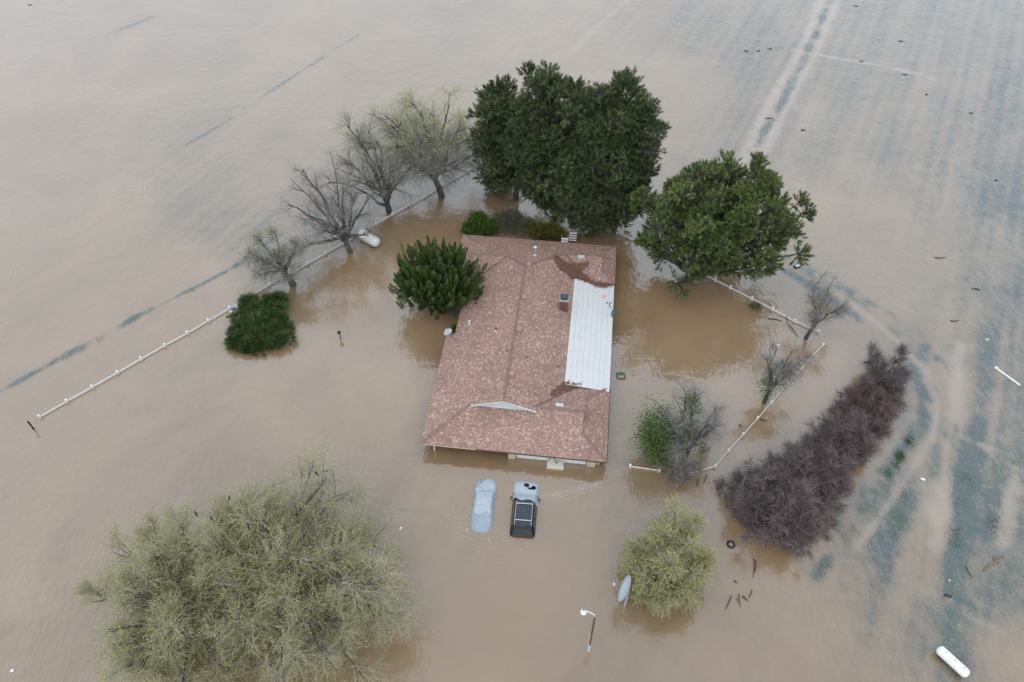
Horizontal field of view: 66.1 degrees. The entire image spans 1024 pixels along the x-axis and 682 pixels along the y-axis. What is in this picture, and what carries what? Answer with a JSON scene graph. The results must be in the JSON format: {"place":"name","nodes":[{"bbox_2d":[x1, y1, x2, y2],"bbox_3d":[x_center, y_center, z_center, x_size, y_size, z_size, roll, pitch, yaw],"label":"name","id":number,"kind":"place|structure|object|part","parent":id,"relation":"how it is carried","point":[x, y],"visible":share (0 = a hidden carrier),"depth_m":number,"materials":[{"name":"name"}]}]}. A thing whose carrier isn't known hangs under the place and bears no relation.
{"place":"outdoors","nodes":[
{"label":"outdoors","id":0,"kind":"place"},
{"bbox_2d":[65,256,246,356],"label":"emergent grass","id":1,"kind":"structure","parent":0,"point":[150,308],"depth_m":73.17,"materials":[{"name":"green plant"}]},
{"bbox_2d":[0,0,1023,681],"bbox_3d":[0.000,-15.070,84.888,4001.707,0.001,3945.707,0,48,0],"label":"flood water","id":2,"kind":"structure","parent":0,"point":[168,136],"depth_m":72.35,"materials":[{"name":"brown liquid"}]},
{"bbox_2d":[68,484,287,681],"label":"willow tree","id":3,"kind":"object","parent":2,"relation":"on","point":[163,655],"visible":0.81,"depth_m":49.38,"materials":[{"name":"green plant"}]},
{"bbox_2d":[221,288,297,357],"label":"spiky bush","id":4,"kind":"object","parent":2,"relation":"on","point":[267,325],"visible":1,"depth_m":71.55,"materials":[{"name":"green plant"}]},
{"bbox_2d":[37,162,481,417],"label":"rail fence","id":5,"kind":"object","parent":2,"relation":"on","point":[208,320],"visible":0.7,"depth_m":72.52,"materials":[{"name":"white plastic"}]},
{"bbox_2d":[232,220,309,290],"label":"willow tree","id":6,"kind":"object","parent":2,"relation":"on","point":[282,268],"visible":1,"depth_m":73.44,"materials":[{"name":"grey plant"}]},
{"bbox_2d":[120,431,433,681],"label":"willow tree","id":7,"kind":"object","parent":2,"relation":"on","point":[282,584],"visible":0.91,"depth_m":50.61,"materials":[{"name":"green plant"}]},
{"bbox_2d":[267,140,385,257],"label":"willow tree","id":8,"kind":"object","parent":2,"relation":"on","point":[339,232],"visible":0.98,"depth_m":76.10,"materials":[{"name":"grey plant"}]},
{"bbox_2d":[358,230,379,247],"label":"propane tank","id":9,"kind":"object","parent":2,"relation":"on","point":[374,243],"visible":0.82,"depth_m":79.36,"materials":[{"name":"white metal"}]},
{"bbox_2d":[308,104,445,213],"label":"willow tree","id":10,"kind":"object","parent":2,"relation":"on","point":[388,179],"visible":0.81,"depth_m":78.84,"materials":[{"name":"grey plant"}]},
{"bbox_2d":[333,76,505,197],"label":"willow tree","id":11,"kind":"object","parent":2,"relation":"on","point":[444,158],"visible":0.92,"depth_m":79.98,"materials":[{"name":"green plant"}]},
{"bbox_2d":[388,235,487,320],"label":"juniper tree","id":12,"kind":"object","parent":2,"relation":"on","point":[439,279],"visible":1,"depth_m":70.14,"materials":[{"name":"green plant"}]},
{"bbox_2d":[450,322,456,332],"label":"spiky clump","id":13,"kind":"object","parent":2,"relation":"on","point":[453,326],"visible":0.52,"depth_m":71.86,"materials":[{"name":"green plant"}]},
{"bbox_2d":[458,208,499,235],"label":"laurel bush","id":14,"kind":"object","parent":2,"relation":"on","point":[479,222],"visible":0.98,"depth_m":79.92,"materials":[{"name":"green plant"}]},
{"bbox_2d":[470,479,496,532],"bbox_3d":[-2.169,12.468,60.100,2.078,1.069,5.000,3,48,3],"label":"covered sedan","id":15,"kind":"object","parent":2,"relation":"on","point":[482,515],"visible":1,"depth_m":59.50,"materials":[{"name":"white fabric"}]},
{"bbox_2d":[463,71,522,201],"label":"pine tree","id":16,"kind":"object","parent":2,"relation":"on","point":[494,108],"visible":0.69,"depth_m":77.24,"materials":[{"name":"green plant"}]},
{"bbox_2d":[481,176,513,192],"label":"dark conifer","id":17,"kind":"object","parent":2,"relation":"on","point":[487,183],"visible":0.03,"depth_m":84.71,"materials":[{"name":"plant"}]},
{"bbox_2d":[489,204,539,235],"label":"grey bush","id":18,"kind":"object","parent":2,"relation":"on","point":[511,223],"visible":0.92,"depth_m":80.25,"materials":[{"name":"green plant"}]},
{"bbox_2d":[420,234,616,466],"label":"ranch house","id":19,"kind":"structure","parent":2,"relation":"on","point":[519,344],"depth_m":66.74,"materials":[{"name":"tile"}]},
{"bbox_2d":[444,328,451,337],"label":"satellite dish","id":20,"kind":"object","parent":19,"relation":"on","point":[448,331],"visible":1,"depth_m":69.05,"materials":[{"name":"white metal"}]},
{"bbox_2d":[516,455,549,460],"bbox_3d":[1.669,9.458,62.937,2.660,2.200,0.085,5,48,5],"label":"garage door","id":21,"kind":"structure","parent":19,"relation":"in","point":[518,456],"depth_m":62.69,"materials":[{"name":"white paint"}]},
{"bbox_2d":[550,380,581,396],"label":"needle litter","id":22,"kind":"object","parent":19,"relation":"on","point":[565,387],"visible":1,"depth_m":65.16,"materials":[{"name":"brown plant"}]},
{"bbox_2d":[555,458,585,463],"bbox_3d":[4.635,9.721,62.700,2.500,2.200,0.085,5,48,5],"label":"garage door","id":23,"kind":"structure","parent":19,"relation":"in","point":[564,460],"depth_m":62.44,"materials":[{"name":"white paint"}]},
{"bbox_2d":[553,254,589,278],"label":"needle litter","id":24,"kind":"object","parent":19,"relation":"on","point":[566,267],"visible":1,"depth_m":74.78,"materials":[{"name":"brown plant"}]},
{"bbox_2d":[569,270,611,287],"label":"needle litter","id":25,"kind":"object","parent":19,"relation":"on","point":[582,276],"visible":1,"depth_m":73.99,"materials":[{"name":"brown plant"}]},
{"bbox_2d":[510,481,539,538],"bbox_3d":[0.951,12.621,59.711,2.314,1.562,4.860,4,48,3],"label":"pickup truck","id":26,"kind":"object","parent":2,"relation":"on","point":[525,499],"visible":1,"depth_m":58.94,"materials":[{"name":"paint"}]},
{"bbox_3d":[0.055,12.889,59.121,0.190,0.520,2.300,4,48,3],"label":"side window","id":27,"kind":"part","parent":26,"relation":"part of","materials":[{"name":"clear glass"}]},
{"bbox_3d":[1.729,12.998,59.023,0.190,0.520,2.300,4,48,3],"label":"side window","id":28,"kind":"part","parent":26,"relation":"part of","materials":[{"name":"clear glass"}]},
{"bbox_2d":[499,58,589,224],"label":"pine tree","id":29,"kind":"object","parent":2,"relation":"on","point":[539,132],"visible":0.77,"depth_m":73.58,"materials":[{"name":"green plant"}]},
{"bbox_2d":[525,219,565,240],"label":"yellow bush","id":30,"kind":"object","parent":2,"relation":"on","point":[546,228],"visible":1,"depth_m":79.74,"materials":[{"name":"green plant"}]},
{"bbox_2d":[547,460,563,469],"bbox_3d":[3.450,9.861,62.373,1.380,0.520,0.660,4,48,4],"label":"chest freezer","id":31,"kind":"object","parent":2,"relation":"on","point":[558,465],"visible":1,"depth_m":62.16,"materials":[{"name":"white metal"}]},
{"bbox_3d":[3.420,9.725,62.226,1.260,0.070,0.620,4,48,4],"label":"door","id":32,"kind":"part","parent":31,"relation":"part of","materials":[{"name":"white metal"}]},
{"bbox_2d":[561,235,568,241],"bbox_3d":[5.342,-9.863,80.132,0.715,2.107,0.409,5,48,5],"label":"lawn chair","id":33,"kind":"object","parent":2,"relation":"on","point":[564,239],"visible":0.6,"depth_m":79.71,"materials":[{"name":"white paint"}]},
{"bbox_2d":[569,232,576,240],"bbox_3d":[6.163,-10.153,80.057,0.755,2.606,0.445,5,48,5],"label":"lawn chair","id":34,"kind":"object","parent":2,"relation":"on","point":[572,237],"visible":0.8,"depth_m":79.70,"materials":[{"name":"white paint"}]},
{"bbox_2d":[580,609,595,651],"bbox_3d":[4.694,18.868,50.804,1.016,7.240,0.450,0,48,0],"label":"lamp post","id":35,"kind":"object","parent":2,"relation":"on","point":[583,612],"visible":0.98,"depth_m":49.35,"materials":[{"name":"white metal"}]},
{"bbox_2d":[545,80,635,238],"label":"pine tree","id":36,"kind":"object","parent":2,"relation":"on","point":[585,156],"visible":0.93,"depth_m":72.40,"materials":[{"name":"green plant"}]},
{"bbox_2d":[616,372,625,378],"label":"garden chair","id":37,"kind":"object","parent":2,"relation":"in","point":[618,373],"visible":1,"depth_m":68.63,"materials":[{"name":"green plastic"}]},
{"bbox_2d":[613,575,630,606],"bbox_3d":[7.376,17.231,53.556,1.159,3.541,1.812,0,48,0],"label":"satellite dish","id":38,"kind":"object","parent":2,"relation":"on","point":[623,591],"visible":1,"depth_m":53.17,"materials":[{"name":"white metal"}]},
{"bbox_2d":[574,66,671,233],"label":"pine tree","id":39,"kind":"object","parent":2,"relation":"on","point":[641,126],"visible":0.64,"depth_m":71.23,"materials":[{"name":"green plant"}]},
{"bbox_2d":[629,464,660,471],"bbox_3d":[10.470,10.365,62.441,2.493,1.550,0.233,7,48,6],"label":"rail fence","id":40,"kind":"object","parent":2,"relation":"on","point":[630,465],"visible":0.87,"depth_m":62.05,"materials":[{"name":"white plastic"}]},
{"bbox_2d":[613,489,722,619],"bbox_3d":[10.811,14.927,54.436,7.556,6.916,8.284,0,48,0],"label":"willow tree","id":41,"kind":"object","parent":2,"relation":"on","point":[669,571],"visible":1,"depth_m":53.47,"materials":[{"name":"green plant"}]},
{"bbox_2d":[652,455,705,488],"bbox_3d":[13.231,9.980,61.322,4.186,2.142,3.137,-22,52,-19],"label":"bare bush","id":42,"kind":"object","parent":2,"relation":"on","point":[687,470],"visible":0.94,"depth_m":61.14,"materials":[{"name":"grey plant"}]},
{"bbox_2d":[627,367,740,478],"bbox_3d":[12.901,6.210,61.124,9.086,8.641,7.730,0,48,0],"label":"ivy tree","id":43,"kind":"object","parent":2,"relation":"on","point":[658,433],"visible":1,"depth_m":60.29,"materials":[{"name":"grey plant"}]},
{"bbox_2d":[621,232,819,332],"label":"rail fence","id":44,"kind":"object","parent":2,"relation":"on","point":[751,297],"visible":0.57,"depth_m":74.63,"materials":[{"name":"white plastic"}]},
{"bbox_2d":[628,149,817,299],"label":"pine tree","id":45,"kind":"object","parent":2,"relation":"on","point":[715,222],"visible":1,"depth_m":69.49,"materials":[{"name":"green plant"}]},
{"bbox_2d":[726,540,735,548],"bbox_3d":[16.085,14.943,57.837,0.670,0.170,0.670,0,48,0],"label":"tyre","id":46,"kind":"object","parent":2,"relation":"on","point":[731,541],"visible":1,"depth_m":57.78,"materials":[{"name":"black rubber"}]},
{"bbox_2d":[748,301,762,310],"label":"water weed","id":47,"kind":"object","parent":2,"relation":"on","point":[751,304],"visible":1,"depth_m":74.03,"materials":[{"name":"green plant"}]},
{"bbox_2d":[690,343,824,472],"bbox_3d":[21.275,5.990,66.371,19.732,1.580,1.255,-35,57,-28],"label":"rail fence","id":48,"kind":"object","parent":2,"relation":"on","point":[742,435],"visible":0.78,"depth_m":65.00,"materials":[{"name":"white wood"}]},
{"bbox_2d":[710,451,845,562],"bbox_3d":[20.045,11.675,58.206,9.672,6.423,10.092,0,48,0],"label":"bare shrub","id":49,"kind":"object","parent":2,"relation":"on","point":[768,498],"visible":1,"depth_m":57.39,"materials":[{"name":"brown plant"}]},
{"bbox_2d":[751,334,820,403],"bbox_3d":[22.347,2.716,65.295,4.722,7.118,5.344,29,54,23],"label":"tree","id":50,"kind":"object","parent":2,"relation":"on","point":[771,369],"visible":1,"depth_m":64.08,"materials":[{"name":"grey plant"}]},
{"bbox_2d":[764,428,861,515],"bbox_3d":[23.483,9.732,60.290,7.902,4.573,7.548,0,48,0],"label":"bare shrub","id":51,"kind":"object","parent":2,"relation":"on","point":[826,466],"visible":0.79,"depth_m":59.55,"materials":[{"name":"brown plant"}]},
{"bbox_2d":[798,268,854,339],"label":"tree","id":52,"kind":"object","parent":2,"relation":"on","point":[814,321],"visible":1,"depth_m":68.83,"materials":[{"name":"grey plant"}]},
{"bbox_2d":[800,400,886,486],"bbox_3d":[26.436,7.298,62.409,7.888,4.761,6.155,-29,54,-24],"label":"bare shrub","id":53,"kind":"object","parent":2,"relation":"on","point":[844,433],"visible":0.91,"depth_m":61.73,"materials":[{"name":"brown plant"}]},
{"bbox_2d":[828,372,910,442],"bbox_3d":[29.660,5.212,64.382,6.024,4.419,6.217,-29,54,-23],"label":"bare shrub","id":54,"kind":"object","parent":2,"relation":"on","point":[871,399],"visible":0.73,"depth_m":64.18,"materials":[{"name":"brown plant"}]},
{"bbox_2d":[858,339,913,398],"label":"bare shrub","id":55,"kind":"object","parent":2,"relation":"on","point":[889,379],"visible":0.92,"depth_m":66.33,"materials":[{"name":"plant"}]},
{"bbox_2d":[936,646,969,677],"bbox_3d":[28.941,21.059,51.695,0.688,0.798,2.264,-29,54,-23],"label":"propane tank","id":56,"kind":"object","parent":2,"relation":"on","point":[951,660],"visible":1,"depth_m":51.46,"materials":[{"name":"white metal"}]},
{"bbox_2d":[983,555,1003,571],"bbox_3d":[34.723,16.001,56.823,2.163,0.230,0.511,-30,55,-24],"label":"floating log","id":57,"kind":"object","parent":2,"relation":"on","point":[992,563],"visible":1,"depth_m":56.74,"materials":[{"name":"brown wood"}]},
{"bbox_2d":[994,366,1019,385],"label":"floating rail","id":58,"kind":"object","parent":2,"relation":"on","point":[1007,376],"visible":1,"depth_m":68.47,"materials":[{"name":"white plastic"}]},
{"bbox_2d":[611,310,615,316],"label":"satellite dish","id":59,"kind":"object","parent":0,"point":[613,313],"visible":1,"depth_m":70.93,"materials":[{"name":"grey metal"}]},
{"bbox_2d":[820,492,960,582],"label":"emergent grass","id":60,"kind":"structure","parent":0,"point":[860,530],"depth_m":58.55,"materials":[{"name":"green plant"}]},
{"bbox_2d":[879,432,915,491],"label":"emergent grass","id":61,"kind":"structure","parent":0,"point":[903,455],"depth_m":62.91,"materials":[{"name":"green plant"}]},
{"bbox_2d":[891,468,1018,551],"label":"emergent grass","id":62,"kind":"structure","parent":0,"point":[964,511],"depth_m":59.11,"materials":[{"name":"green plant"}]}
]}

